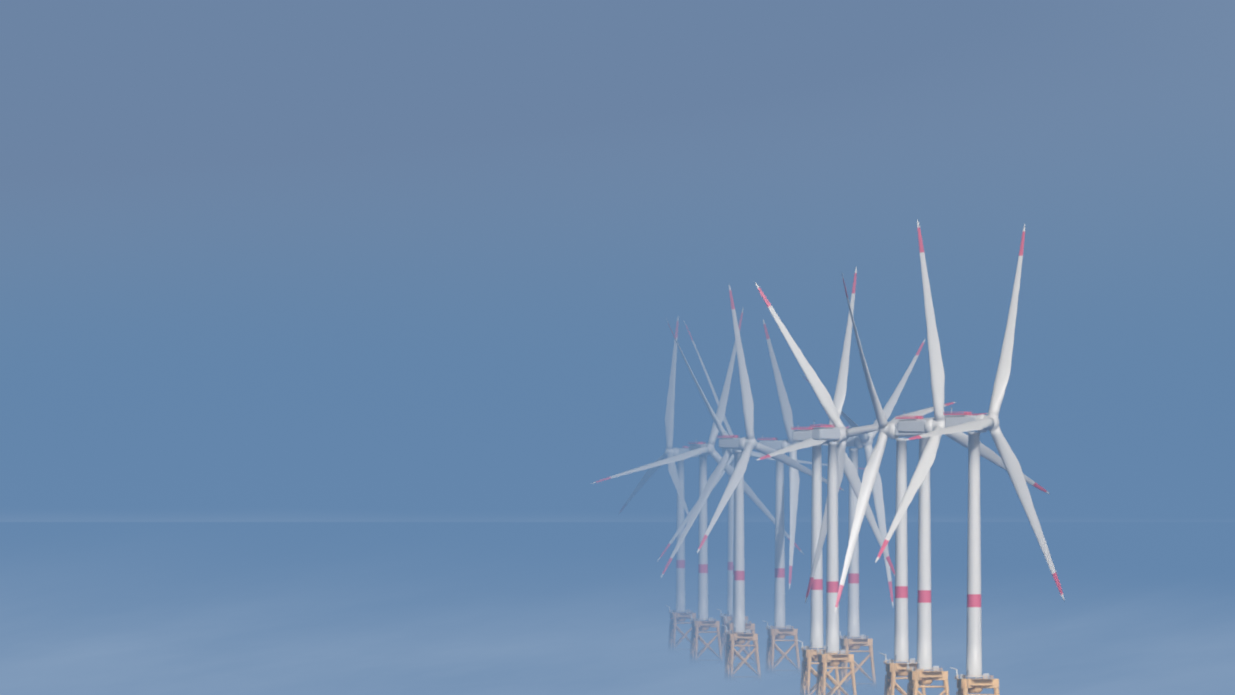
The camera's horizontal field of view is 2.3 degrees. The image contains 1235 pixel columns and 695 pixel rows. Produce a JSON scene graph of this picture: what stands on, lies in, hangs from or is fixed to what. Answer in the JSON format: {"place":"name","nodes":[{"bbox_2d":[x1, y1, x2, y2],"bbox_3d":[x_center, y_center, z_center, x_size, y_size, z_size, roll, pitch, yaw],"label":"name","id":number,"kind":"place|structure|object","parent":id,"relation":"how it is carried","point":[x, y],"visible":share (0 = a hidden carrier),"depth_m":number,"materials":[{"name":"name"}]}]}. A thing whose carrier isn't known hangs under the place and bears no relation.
{"place":"outdoors","nodes":[
{"label":"outdoors","id":0,"kind":"place"},
{"bbox_2d":[0,522,1234,694],"bbox_3d":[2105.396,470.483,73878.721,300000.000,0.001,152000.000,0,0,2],"label":"sea","id":1,"kind":"structure","parent":0,"point":[342,608],"depth_m":27379.33,"materials":[{"name":"liquid"}]},
{"bbox_2d":[618,318,698,654],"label":"turbine","id":2,"kind":"object","parent":1,"relation":"in","point":[677,475],"visible":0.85,"depth_m":18874.92,"materials":[{"name":"metal"}]},
{"bbox_2d":[591,309,802,665],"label":"turbine","id":3,"kind":"object","parent":1,"relation":"in","point":[702,450],"visible":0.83,"depth_m":17554.53,"materials":[{"name":"metal"}]},
{"bbox_2d":[660,319,826,669],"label":"turbine","id":4,"kind":"object","parent":1,"relation":"in","point":[714,477],"visible":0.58,"depth_m":17196.46,"materials":[{"name":"metal"}]},
{"bbox_2d":[658,321,864,659],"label":"turbine","id":5,"kind":"object","parent":1,"relation":"in","point":[723,636],"visible":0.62,"depth_m":18273.76,"materials":[{"name":"metal"}]},
{"bbox_2d":[697,285,843,682],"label":"turbine","id":6,"kind":"object","parent":1,"relation":"in","point":[748,444],"visible":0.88,"depth_m":15872.69,"materials":[{"name":"metal"}]},
{"bbox_2d":[758,320,849,676],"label":"turbine","id":7,"kind":"object","parent":1,"relation":"in","point":[779,590],"visible":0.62,"depth_m":16472.09,"materials":[{"name":"metal"}]},
{"bbox_2d":[757,268,894,694],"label":"turbine","id":8,"kind":"object","parent":1,"relation":"in","point":[804,438],"visible":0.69,"depth_m":14132.42,"materials":[{"name":"metal"}]},
{"bbox_2d":[801,339,924,690],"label":"turbine","id":9,"kind":"object","parent":1,"relation":"in","point":[852,644],"visible":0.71,"depth_m":15271.28,"materials":[{"name":"metal"}]},
{"bbox_2d":[755,283,987,694],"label":"turbine","id":10,"kind":"object","parent":1,"relation":"in","point":[838,433],"visible":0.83,"depth_m":13711.98,"materials":[{"name":"metal"}]},
{"bbox_2d":[835,275,955,694],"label":"turbine","id":11,"kind":"object","parent":1,"relation":"in","point":[886,429],"visible":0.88,"depth_m":12929.74,"materials":[{"name":"metal"}]},
{"bbox_2d":[875,219,1048,694],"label":"turbine","id":12,"kind":"object","parent":1,"relation":"in","point":[928,448],"visible":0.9,"depth_m":12328.85,"materials":[{"name":"metal"}]},
{"bbox_2d":[905,224,1064,694],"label":"turbine","id":13,"kind":"object","parent":1,"relation":"in","point":[965,422],"visible":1,"depth_m":11789.62,"materials":[{"name":"metal"}]},
{"bbox_2d":[0,0,1234,521],"label":"sky","id":14,"kind":"structure","parent":0,"point":[261,260],"materials":[{"name":"blue"}]}
]}

